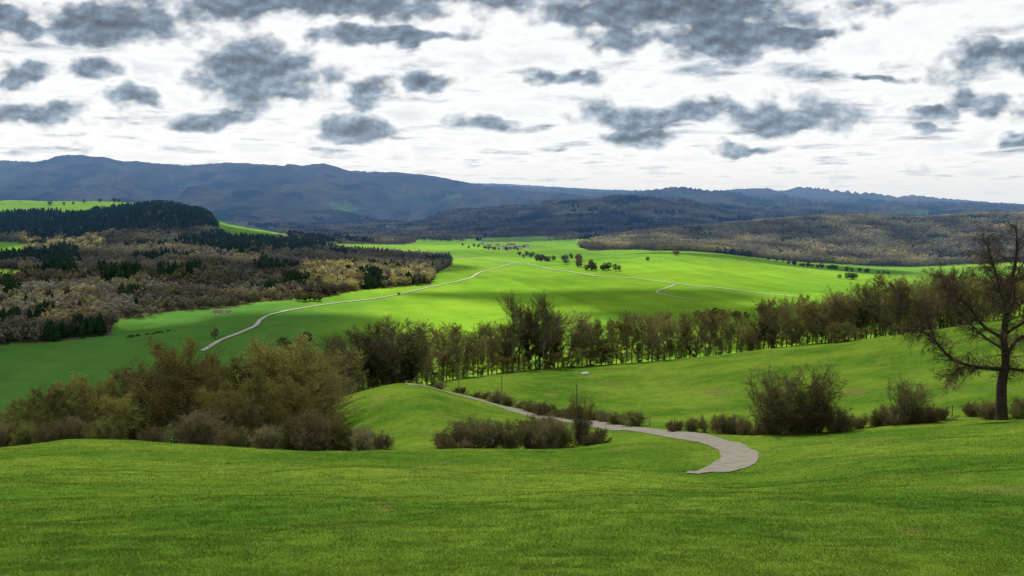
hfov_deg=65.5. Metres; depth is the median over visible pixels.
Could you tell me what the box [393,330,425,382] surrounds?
bare tree
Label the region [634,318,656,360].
bare tree
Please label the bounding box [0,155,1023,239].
hills
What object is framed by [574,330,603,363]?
bare tree
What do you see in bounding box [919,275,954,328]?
bare tree
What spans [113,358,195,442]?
bushy tree
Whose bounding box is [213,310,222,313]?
house
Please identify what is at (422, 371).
bare tree
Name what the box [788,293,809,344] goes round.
bare tree
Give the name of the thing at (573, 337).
bare tree
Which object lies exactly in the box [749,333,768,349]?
understorey bush
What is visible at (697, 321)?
bare tree
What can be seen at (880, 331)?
understorey bush
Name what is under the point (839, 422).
hedge shrub
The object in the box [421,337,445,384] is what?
bare tree
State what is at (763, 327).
bare tree
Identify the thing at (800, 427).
hedge shrub
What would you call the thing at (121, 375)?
bushy tree
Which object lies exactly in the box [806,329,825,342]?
understorey bush
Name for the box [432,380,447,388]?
hedge shrub
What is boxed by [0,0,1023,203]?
sky
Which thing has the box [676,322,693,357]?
bare tree
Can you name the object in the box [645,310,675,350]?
bare tree
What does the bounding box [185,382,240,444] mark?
bushy tree
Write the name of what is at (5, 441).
shrub
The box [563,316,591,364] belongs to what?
bare tree
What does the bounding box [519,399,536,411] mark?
hedge shrub
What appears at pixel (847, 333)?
understorey bush
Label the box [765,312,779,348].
bare tree
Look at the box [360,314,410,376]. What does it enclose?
bare tree
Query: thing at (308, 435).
shrub
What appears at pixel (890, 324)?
understorey bush
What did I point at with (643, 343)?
bare tree
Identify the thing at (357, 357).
bare tree
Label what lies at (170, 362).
bushy tree
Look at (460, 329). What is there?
bare tree
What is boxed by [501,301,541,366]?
bare tree
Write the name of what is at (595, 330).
bare tree
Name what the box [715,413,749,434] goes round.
hedge shrub
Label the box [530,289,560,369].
bare tree
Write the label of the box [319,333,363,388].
bare tree
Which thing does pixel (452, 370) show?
understorey bush
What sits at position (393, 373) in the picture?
bare tree
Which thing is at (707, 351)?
understorey bush
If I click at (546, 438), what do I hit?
shrub
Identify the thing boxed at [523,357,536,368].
understorey bush
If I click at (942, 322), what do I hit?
understorey bush
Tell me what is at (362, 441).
shrub
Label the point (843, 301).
bare tree
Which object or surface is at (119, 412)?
bushy tree
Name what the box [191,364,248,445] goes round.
bushy tree
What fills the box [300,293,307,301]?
field tree
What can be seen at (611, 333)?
bare tree
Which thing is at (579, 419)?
shrub
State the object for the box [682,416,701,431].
hedge shrub
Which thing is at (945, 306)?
bare tree
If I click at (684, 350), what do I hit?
understorey bush
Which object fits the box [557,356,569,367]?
understorey bush
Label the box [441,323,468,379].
bare tree
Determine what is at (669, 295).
farm track
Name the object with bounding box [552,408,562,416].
hedge shrub
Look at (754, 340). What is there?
bare tree
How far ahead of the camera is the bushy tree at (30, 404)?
96.37 m
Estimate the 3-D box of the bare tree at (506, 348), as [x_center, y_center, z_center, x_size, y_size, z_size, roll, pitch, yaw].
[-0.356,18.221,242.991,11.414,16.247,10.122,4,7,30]
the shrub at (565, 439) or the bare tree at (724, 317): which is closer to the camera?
the shrub at (565, 439)
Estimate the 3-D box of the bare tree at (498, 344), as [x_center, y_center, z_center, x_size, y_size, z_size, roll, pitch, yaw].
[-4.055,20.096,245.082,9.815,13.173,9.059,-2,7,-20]
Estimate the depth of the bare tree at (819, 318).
248.20 m
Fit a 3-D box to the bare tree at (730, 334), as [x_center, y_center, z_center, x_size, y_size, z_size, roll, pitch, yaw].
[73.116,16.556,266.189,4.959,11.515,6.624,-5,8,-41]
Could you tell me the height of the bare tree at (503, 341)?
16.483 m
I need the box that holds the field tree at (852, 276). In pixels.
[850,273,857,279]
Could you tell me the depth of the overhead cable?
125.30 m
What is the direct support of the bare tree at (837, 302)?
on the ground at (412, 415)
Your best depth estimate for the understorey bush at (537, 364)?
243.17 m
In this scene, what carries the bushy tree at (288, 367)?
on the ground at (412, 415)
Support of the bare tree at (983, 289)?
on the ground at (412, 415)
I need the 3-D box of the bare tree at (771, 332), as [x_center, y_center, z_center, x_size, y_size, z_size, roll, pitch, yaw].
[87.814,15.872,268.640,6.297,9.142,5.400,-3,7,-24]
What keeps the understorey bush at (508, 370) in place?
on the ground at (412, 415)
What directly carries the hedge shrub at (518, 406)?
on the ground at (412, 415)
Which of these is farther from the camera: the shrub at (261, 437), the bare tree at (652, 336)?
the bare tree at (652, 336)
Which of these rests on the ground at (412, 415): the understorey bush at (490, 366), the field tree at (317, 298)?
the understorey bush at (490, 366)
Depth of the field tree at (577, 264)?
1729.56 m
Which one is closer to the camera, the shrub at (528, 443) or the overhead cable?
the shrub at (528, 443)
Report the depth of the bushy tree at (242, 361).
119.94 m
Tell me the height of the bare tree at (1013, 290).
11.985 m
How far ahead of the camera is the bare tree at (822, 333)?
249.24 m
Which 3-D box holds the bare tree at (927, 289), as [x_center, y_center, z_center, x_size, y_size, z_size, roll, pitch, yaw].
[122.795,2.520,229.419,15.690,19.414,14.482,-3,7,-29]
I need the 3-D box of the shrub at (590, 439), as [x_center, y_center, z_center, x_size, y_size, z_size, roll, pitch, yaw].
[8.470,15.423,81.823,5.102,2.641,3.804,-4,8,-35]
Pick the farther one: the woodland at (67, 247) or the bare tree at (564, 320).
the woodland at (67, 247)
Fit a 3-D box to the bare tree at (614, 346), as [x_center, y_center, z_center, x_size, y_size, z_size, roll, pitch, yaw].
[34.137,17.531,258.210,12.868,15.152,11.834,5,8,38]
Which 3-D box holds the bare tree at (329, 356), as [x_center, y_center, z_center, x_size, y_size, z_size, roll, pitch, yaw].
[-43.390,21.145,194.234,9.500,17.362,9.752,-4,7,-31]
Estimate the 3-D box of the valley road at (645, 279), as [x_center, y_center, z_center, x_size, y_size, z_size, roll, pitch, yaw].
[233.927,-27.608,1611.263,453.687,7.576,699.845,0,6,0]
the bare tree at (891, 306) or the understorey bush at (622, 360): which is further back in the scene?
the understorey bush at (622, 360)
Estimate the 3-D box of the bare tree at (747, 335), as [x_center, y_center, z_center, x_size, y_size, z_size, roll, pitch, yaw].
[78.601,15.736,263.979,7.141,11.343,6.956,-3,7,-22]
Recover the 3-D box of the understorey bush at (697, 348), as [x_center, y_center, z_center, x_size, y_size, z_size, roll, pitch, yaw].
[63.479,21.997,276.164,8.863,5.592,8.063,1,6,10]
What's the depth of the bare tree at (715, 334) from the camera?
269.17 m
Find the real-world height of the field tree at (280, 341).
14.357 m
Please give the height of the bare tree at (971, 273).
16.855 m
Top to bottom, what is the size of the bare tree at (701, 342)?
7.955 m
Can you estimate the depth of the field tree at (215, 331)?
868.23 m
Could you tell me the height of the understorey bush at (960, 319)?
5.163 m
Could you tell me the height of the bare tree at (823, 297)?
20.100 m
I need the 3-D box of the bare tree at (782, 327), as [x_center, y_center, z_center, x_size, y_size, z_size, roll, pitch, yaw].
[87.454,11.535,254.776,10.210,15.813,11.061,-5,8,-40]
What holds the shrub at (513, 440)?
on the ground at (412, 415)
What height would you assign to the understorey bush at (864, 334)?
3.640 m
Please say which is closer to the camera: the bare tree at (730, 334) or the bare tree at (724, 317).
the bare tree at (730, 334)
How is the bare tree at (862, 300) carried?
on the ground at (412, 415)
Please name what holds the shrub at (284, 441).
on the ground at (412, 415)
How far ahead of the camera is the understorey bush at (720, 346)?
262.29 m
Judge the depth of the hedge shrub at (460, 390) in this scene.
158.54 m
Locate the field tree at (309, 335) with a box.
[302,331,312,341]
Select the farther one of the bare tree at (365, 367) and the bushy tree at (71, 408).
the bare tree at (365, 367)
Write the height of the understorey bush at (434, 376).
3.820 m
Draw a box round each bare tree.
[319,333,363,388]
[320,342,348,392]
[332,324,383,389]
[341,319,405,386]
[345,346,368,389]
[354,322,389,386]
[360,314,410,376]
[367,332,400,385]
[378,340,410,383]
[385,316,446,382]
[390,329,413,382]
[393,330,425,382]
[397,328,420,382]
[411,323,429,383]
[413,338,432,383]
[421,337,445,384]
[428,327,459,380]
[433,321,473,378]
[435,343,447,380]
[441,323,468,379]
[445,331,471,378]
[458,333,478,368]
[461,321,497,375]
[462,344,474,376]
[468,322,506,374]
[469,344,483,368]
[476,335,492,375]
[481,323,499,373]
[486,334,513,373]
[491,318,521,370]
[492,325,518,371]
[493,323,528,371]
[496,292,528,372]
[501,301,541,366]
[514,300,540,368]
[515,317,540,365]
[519,298,562,368]
[524,318,550,368]
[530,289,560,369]
[539,307,564,367]
[544,322,569,367]
[546,311,577,358]
[550,311,569,355]
[562,332,585,366]
[563,307,595,365]
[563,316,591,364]
[567,315,598,365]
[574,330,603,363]
[581,321,608,361]
[592,318,606,364]
[598,340,612,364]
[599,320,637,363]
[603,316,622,363]
[611,314,635,363]
[612,310,635,362]
[622,313,646,362]
[629,310,671,360]
[630,329,644,353]
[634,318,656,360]
[636,336,647,361]
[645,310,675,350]
[648,314,683,354]
[659,322,680,359]
[674,310,694,358]
[674,314,697,357]
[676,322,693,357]
[680,309,709,352]
[684,334,696,357]
[693,318,713,355]
[697,334,705,356]
[702,312,723,354]
[705,316,722,355]
[710,309,736,352]
[720,323,732,353]
[721,310,752,352]
[724,321,737,353]
[736,327,752,349]
[739,318,758,350]
[740,326,762,349]
[745,300,776,349]
[754,298,781,348]
[755,302,791,345]
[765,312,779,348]
[767,300,797,346]
[767,324,778,346]
[771,297,800,346]
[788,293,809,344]
[793,296,821,343]
[793,304,820,345]
[804,298,839,343]
[805,299,824,343]
[814,301,834,343]
[817,285,851,341]
[820,297,846,342]
[824,291,860,332]
[826,294,848,325]
[833,298,851,339]
[841,281,881,338]
[844,295,860,338]
[847,280,884,338]
[864,271,896,327]
[869,289,900,335]
[869,303,886,337]
[871,293,892,336]
[878,282,916,334]
[883,279,918,335]
[884,272,923,323]
[884,276,924,332]
[905,264,965,329]
[905,294,935,321]
[909,280,932,328]
[912,277,940,327]
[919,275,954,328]
[929,278,966,327]
[930,265,969,325]
[951,272,980,322]
[957,276,982,323]
[958,291,976,322]
[967,270,981,321]
[970,284,985,313]
[975,277,997,321]
[994,282,1023,310]
[1017,265,1023,313]
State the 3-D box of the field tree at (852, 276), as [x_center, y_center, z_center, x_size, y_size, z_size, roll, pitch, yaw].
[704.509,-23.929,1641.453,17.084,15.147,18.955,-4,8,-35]
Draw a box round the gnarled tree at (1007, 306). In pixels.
[888,219,1023,419]
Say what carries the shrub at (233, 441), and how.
on the ground at (412, 415)
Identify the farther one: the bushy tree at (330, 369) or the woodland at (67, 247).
the woodland at (67, 247)
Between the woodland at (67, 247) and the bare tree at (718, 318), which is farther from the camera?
the woodland at (67, 247)
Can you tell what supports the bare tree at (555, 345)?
on the ground at (412, 415)
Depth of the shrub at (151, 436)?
81.86 m
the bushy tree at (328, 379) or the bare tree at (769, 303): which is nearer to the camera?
the bushy tree at (328, 379)
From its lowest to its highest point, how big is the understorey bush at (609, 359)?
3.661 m
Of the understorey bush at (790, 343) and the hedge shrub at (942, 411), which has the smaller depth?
the hedge shrub at (942, 411)
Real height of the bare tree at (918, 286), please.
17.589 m
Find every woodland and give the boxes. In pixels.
[0,199,453,342]
[231,194,872,243]
[577,211,1023,266]
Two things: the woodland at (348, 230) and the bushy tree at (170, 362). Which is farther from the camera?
the woodland at (348, 230)
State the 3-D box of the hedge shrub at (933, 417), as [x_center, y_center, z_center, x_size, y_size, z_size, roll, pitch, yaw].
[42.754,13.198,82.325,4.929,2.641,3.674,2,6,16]
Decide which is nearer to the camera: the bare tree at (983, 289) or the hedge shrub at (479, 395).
the hedge shrub at (479, 395)
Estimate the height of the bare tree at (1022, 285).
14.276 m
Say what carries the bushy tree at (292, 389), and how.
on the ground at (412, 415)
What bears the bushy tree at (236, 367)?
on the ground at (412, 415)
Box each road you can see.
[201,262,514,350]
[408,384,758,473]
[515,262,788,295]
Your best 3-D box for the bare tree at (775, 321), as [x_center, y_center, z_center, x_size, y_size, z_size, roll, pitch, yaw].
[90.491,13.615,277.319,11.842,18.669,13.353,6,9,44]
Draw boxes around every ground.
[0,200,1023,443]
[0,315,1023,575]
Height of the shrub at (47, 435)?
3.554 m
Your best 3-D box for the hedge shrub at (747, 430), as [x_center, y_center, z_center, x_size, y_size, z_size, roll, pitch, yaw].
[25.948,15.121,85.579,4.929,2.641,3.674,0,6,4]
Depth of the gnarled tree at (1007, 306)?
78.35 m
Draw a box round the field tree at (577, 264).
[575,259,582,266]
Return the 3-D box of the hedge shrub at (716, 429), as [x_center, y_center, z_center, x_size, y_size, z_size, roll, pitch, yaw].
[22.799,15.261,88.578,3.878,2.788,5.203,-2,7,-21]
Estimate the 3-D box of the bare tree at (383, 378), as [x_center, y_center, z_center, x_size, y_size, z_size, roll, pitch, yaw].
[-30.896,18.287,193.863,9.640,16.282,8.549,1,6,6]
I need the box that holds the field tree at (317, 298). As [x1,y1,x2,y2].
[315,293,321,300]
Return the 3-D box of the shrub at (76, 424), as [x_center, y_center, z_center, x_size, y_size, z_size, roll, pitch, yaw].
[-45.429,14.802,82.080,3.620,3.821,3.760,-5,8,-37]
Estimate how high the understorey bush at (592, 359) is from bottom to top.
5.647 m
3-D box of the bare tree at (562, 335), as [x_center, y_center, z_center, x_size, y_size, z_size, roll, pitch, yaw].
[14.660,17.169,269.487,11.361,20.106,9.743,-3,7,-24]
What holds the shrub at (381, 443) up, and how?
on the ground at (412, 415)
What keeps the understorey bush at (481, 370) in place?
on the ground at (412, 415)
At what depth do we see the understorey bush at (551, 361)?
241.94 m
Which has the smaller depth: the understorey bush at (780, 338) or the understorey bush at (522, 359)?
the understorey bush at (522, 359)
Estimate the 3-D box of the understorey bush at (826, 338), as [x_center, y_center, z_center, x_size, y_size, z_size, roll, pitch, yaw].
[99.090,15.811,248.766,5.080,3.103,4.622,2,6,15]
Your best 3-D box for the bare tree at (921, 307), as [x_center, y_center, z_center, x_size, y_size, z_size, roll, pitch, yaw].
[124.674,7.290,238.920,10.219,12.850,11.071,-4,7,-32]
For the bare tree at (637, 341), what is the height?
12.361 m
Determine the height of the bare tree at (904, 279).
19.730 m
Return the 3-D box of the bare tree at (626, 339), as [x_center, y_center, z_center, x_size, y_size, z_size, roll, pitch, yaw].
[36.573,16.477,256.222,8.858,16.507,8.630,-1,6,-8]
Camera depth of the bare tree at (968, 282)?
225.20 m
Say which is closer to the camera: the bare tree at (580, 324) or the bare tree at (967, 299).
the bare tree at (967, 299)
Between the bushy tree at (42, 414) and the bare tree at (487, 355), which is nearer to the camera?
the bushy tree at (42, 414)
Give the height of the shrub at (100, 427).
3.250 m
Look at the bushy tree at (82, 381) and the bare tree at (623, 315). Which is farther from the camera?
the bare tree at (623, 315)
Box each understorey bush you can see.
[331,375,368,395]
[343,379,367,394]
[363,375,387,390]
[417,364,431,384]
[424,370,442,383]
[438,361,461,379]
[438,369,445,380]
[449,360,464,377]
[459,366,473,378]
[470,366,476,375]
[475,366,490,375]
[484,356,497,373]
[491,355,512,373]
[504,363,517,372]
[509,354,531,371]
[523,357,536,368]
[533,358,541,369]
[541,352,566,368]
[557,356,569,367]
[562,353,580,367]
[567,349,590,366]
[578,350,606,365]
[588,346,615,364]
[601,354,616,364]
[618,355,627,362]
[629,348,647,361]
[642,353,652,359]
[645,342,671,360]
[656,350,668,359]
[663,345,676,357]
[667,344,686,358]
[678,348,690,357]
[688,344,706,357]
[698,347,713,355]
[702,335,733,354]
[724,345,734,353]
[733,343,745,351]
[735,333,761,350]
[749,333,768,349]
[762,333,783,347]
[775,335,785,347]
[777,329,801,345]
[786,331,810,344]
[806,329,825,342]
[821,322,849,342]
[821,334,830,342]
[826,322,863,342]
[844,328,861,339]
[855,327,873,338]
[869,327,882,337]
[875,325,889,335]
[887,319,898,334]
[892,323,906,334]
[936,318,953,328]
[940,314,961,326]
[950,309,971,324]
[975,303,991,321]
[984,303,1002,321]
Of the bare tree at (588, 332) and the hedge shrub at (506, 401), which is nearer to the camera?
the hedge shrub at (506, 401)
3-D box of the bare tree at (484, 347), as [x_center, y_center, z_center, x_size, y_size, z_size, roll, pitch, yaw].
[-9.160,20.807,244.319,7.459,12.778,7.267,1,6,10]
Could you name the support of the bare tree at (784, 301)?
on the ground at (412, 415)
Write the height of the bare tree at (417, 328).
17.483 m
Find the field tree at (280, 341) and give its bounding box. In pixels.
[276,336,291,346]
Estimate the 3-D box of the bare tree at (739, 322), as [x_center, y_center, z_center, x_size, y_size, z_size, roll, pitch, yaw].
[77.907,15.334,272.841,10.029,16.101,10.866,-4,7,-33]
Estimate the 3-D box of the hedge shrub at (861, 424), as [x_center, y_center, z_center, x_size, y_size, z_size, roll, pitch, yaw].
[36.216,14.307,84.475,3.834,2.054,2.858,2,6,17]
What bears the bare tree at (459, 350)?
on the ground at (412, 415)
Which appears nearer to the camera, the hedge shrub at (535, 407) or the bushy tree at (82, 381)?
the bushy tree at (82, 381)
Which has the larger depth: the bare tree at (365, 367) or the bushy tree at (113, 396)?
the bare tree at (365, 367)
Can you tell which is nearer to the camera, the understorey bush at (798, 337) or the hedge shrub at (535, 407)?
the hedge shrub at (535, 407)
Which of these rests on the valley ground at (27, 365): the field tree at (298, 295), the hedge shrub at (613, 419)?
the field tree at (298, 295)
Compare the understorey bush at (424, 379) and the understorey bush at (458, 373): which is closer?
the understorey bush at (424, 379)
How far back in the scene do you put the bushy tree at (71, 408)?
89.52 m
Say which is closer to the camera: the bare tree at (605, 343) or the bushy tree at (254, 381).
the bushy tree at (254, 381)
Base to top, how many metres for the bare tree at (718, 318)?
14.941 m
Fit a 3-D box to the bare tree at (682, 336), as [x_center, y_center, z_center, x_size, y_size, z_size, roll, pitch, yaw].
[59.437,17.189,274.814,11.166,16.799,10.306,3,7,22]
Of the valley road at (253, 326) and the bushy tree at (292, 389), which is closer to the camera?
the bushy tree at (292, 389)
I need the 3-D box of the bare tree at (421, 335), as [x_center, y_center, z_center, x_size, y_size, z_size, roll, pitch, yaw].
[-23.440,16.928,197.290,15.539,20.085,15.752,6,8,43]
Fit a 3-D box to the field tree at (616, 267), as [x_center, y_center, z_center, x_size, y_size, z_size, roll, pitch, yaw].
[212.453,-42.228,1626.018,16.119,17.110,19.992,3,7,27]
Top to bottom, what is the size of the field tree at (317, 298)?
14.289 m
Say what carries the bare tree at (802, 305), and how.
on the ground at (412, 415)
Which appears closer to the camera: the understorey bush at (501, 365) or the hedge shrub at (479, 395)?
the hedge shrub at (479, 395)
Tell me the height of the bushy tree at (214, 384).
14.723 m
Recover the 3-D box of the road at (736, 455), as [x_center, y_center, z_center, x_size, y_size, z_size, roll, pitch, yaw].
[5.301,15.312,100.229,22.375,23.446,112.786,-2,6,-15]
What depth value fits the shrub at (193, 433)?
73.24 m
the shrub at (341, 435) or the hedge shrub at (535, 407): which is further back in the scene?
the hedge shrub at (535, 407)
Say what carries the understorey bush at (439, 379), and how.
on the ground at (412, 415)
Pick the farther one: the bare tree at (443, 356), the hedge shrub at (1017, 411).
the bare tree at (443, 356)
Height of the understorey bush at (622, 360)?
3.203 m
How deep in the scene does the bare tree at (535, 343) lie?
246.40 m
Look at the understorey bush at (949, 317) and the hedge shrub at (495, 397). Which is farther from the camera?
the understorey bush at (949, 317)
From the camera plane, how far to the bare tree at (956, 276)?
224.11 m
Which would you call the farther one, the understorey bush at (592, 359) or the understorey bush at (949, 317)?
the understorey bush at (592, 359)
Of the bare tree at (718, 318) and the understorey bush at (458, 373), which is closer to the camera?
the understorey bush at (458, 373)
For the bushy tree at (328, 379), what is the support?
on the ground at (412, 415)
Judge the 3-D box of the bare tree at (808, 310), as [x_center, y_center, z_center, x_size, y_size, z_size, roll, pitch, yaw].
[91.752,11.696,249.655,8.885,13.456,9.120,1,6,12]
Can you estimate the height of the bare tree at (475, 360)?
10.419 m
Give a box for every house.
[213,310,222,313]
[506,243,514,246]
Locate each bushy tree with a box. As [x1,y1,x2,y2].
[0,406,37,445]
[5,392,56,442]
[17,380,92,431]
[20,406,59,440]
[42,395,105,439]
[46,371,137,439]
[62,365,151,438]
[72,362,175,439]
[88,391,148,439]
[104,334,235,442]
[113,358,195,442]
[139,350,261,444]
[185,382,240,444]
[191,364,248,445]
[206,391,278,447]
[209,365,294,447]
[213,349,290,445]
[214,352,303,435]
[223,331,343,447]
[230,339,337,416]
[253,374,333,441]
[275,342,365,422]
[287,366,366,433]
[311,344,353,401]
[313,331,356,405]
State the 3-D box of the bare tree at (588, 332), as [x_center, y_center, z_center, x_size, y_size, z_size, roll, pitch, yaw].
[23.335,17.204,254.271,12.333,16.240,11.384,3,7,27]
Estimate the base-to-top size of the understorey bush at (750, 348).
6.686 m
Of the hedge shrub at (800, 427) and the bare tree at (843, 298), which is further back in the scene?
the bare tree at (843, 298)
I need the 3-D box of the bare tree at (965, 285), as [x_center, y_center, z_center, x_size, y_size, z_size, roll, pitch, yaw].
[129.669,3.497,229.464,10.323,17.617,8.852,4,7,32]
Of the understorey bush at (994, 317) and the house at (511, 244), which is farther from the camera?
the house at (511, 244)
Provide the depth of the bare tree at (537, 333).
248.85 m
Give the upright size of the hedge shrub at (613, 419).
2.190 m
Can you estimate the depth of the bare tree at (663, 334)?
264.47 m
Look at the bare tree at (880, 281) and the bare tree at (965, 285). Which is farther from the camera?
the bare tree at (880, 281)
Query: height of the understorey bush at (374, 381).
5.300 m
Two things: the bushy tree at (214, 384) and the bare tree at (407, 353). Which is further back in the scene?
the bare tree at (407, 353)
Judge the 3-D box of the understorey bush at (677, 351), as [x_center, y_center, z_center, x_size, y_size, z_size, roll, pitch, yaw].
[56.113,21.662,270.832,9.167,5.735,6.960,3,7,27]
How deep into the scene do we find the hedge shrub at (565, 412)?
120.95 m
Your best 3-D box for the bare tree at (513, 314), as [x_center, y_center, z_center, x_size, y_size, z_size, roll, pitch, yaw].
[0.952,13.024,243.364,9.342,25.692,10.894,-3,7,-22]
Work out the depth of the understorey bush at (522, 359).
241.86 m
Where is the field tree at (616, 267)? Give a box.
[612,263,619,269]
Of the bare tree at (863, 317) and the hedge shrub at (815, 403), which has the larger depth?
the bare tree at (863, 317)
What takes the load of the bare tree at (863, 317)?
on the ground at (412, 415)
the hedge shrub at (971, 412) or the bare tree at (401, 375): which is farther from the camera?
the bare tree at (401, 375)
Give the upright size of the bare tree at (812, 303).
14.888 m
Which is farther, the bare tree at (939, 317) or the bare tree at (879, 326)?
the bare tree at (879, 326)
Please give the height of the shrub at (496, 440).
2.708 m
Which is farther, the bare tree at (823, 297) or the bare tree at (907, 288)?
the bare tree at (823, 297)
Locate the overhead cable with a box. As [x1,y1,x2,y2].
[462,368,1012,392]
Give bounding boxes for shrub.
[0,421,13,446]
[3,417,47,445]
[29,418,75,442]
[56,413,90,439]
[79,418,118,439]
[137,424,171,442]
[168,407,230,445]
[213,424,250,446]
[248,423,285,449]
[268,417,308,450]
[284,407,345,450]
[316,421,359,450]
[348,424,376,450]
[361,429,395,449]
[429,427,473,448]
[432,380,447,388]
[435,418,491,442]
[442,412,498,448]
[452,386,468,393]
[470,390,493,398]
[482,427,508,447]
[485,389,507,402]
[485,416,529,448]
[500,394,518,405]
[513,412,554,433]
[515,399,524,408]
[516,423,543,448]
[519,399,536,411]
[519,411,570,448]
[526,402,549,413]
[530,400,562,415]
[550,422,576,447]
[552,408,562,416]
[559,404,598,418]
[568,390,597,443]
[568,426,612,446]
[584,411,598,419]
[593,409,611,421]
[601,411,625,423]
[616,410,648,426]
[665,420,687,431]
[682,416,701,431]
[694,413,733,434]
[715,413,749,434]
[728,418,767,434]
[735,364,809,434]
[774,362,849,435]
[783,406,823,433]
[816,402,856,432]
[842,415,873,430]
[862,409,887,426]
[874,403,910,425]
[881,374,934,423]
[906,406,950,422]
[923,403,959,420]
[959,400,983,416]
[973,397,995,419]
[1007,394,1023,418]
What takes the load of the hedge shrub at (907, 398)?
on the ground at (412, 415)
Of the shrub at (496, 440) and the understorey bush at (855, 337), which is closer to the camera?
the shrub at (496, 440)
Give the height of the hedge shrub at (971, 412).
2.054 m
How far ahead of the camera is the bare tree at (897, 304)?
240.39 m
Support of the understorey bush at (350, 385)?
on the ground at (412, 415)
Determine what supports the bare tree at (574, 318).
on the ground at (412, 415)
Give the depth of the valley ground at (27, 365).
1221.77 m
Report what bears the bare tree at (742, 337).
on the ground at (412, 415)
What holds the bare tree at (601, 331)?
on the ground at (412, 415)
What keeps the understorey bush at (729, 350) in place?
on the ground at (412, 415)
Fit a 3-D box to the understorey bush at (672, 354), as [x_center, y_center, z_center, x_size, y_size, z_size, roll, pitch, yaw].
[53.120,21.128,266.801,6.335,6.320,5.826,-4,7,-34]
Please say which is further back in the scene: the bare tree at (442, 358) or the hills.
the hills
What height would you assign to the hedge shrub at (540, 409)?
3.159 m
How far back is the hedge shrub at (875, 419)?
83.51 m
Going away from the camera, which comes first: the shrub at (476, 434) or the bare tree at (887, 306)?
the shrub at (476, 434)
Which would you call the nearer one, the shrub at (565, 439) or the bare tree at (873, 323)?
the shrub at (565, 439)
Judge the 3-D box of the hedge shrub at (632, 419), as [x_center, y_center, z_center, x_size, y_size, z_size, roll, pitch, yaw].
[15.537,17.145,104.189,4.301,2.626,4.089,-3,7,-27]
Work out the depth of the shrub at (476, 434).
78.71 m
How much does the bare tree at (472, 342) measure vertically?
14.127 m
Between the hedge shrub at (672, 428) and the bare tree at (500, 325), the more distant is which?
the bare tree at (500, 325)
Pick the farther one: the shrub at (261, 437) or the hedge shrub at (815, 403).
the hedge shrub at (815, 403)
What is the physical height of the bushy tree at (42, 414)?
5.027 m
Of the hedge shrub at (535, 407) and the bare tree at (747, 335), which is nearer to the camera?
the hedge shrub at (535, 407)
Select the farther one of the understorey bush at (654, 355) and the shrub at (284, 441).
the understorey bush at (654, 355)
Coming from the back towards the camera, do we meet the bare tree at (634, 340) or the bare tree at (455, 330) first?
the bare tree at (634, 340)
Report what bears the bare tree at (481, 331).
on the ground at (412, 415)
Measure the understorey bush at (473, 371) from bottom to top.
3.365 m
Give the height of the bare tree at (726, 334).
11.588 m
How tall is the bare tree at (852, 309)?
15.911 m
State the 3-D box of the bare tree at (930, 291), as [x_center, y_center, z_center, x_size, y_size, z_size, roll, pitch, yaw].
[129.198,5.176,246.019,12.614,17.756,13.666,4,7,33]
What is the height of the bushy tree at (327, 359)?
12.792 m
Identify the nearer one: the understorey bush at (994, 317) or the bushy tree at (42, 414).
the bushy tree at (42, 414)
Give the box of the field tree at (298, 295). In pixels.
[294,293,301,300]
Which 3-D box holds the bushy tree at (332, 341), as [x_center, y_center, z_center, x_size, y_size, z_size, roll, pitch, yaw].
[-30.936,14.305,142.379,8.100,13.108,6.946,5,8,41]
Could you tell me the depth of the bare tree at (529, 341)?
266.89 m
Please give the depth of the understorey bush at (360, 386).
189.49 m
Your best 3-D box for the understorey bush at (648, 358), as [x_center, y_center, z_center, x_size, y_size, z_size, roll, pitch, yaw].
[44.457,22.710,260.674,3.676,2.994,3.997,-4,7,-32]
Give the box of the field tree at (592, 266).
[587,261,594,270]
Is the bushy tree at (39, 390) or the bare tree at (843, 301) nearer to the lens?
the bushy tree at (39, 390)
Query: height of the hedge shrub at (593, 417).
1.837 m
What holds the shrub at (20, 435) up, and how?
on the ground at (412, 415)
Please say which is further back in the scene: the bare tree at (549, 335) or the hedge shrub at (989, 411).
the bare tree at (549, 335)
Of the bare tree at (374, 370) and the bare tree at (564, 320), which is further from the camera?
the bare tree at (564, 320)
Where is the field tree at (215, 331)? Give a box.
[210,327,218,336]
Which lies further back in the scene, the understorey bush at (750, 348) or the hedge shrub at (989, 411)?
the understorey bush at (750, 348)
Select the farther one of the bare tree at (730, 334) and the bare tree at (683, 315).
the bare tree at (683, 315)
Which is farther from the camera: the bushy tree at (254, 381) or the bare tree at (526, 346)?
the bare tree at (526, 346)
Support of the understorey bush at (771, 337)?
on the ground at (412, 415)
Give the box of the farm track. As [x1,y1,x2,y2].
[656,284,694,299]
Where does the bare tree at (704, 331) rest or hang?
on the ground at (412, 415)
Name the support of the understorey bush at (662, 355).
on the ground at (412, 415)
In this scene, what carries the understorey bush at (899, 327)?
on the ground at (412, 415)
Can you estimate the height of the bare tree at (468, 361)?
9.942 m
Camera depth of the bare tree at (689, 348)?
266.96 m
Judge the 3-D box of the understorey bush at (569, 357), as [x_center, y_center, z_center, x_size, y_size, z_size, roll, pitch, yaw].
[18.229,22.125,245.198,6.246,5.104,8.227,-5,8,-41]
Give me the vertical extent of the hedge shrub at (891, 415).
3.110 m
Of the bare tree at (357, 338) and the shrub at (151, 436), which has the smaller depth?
the shrub at (151, 436)

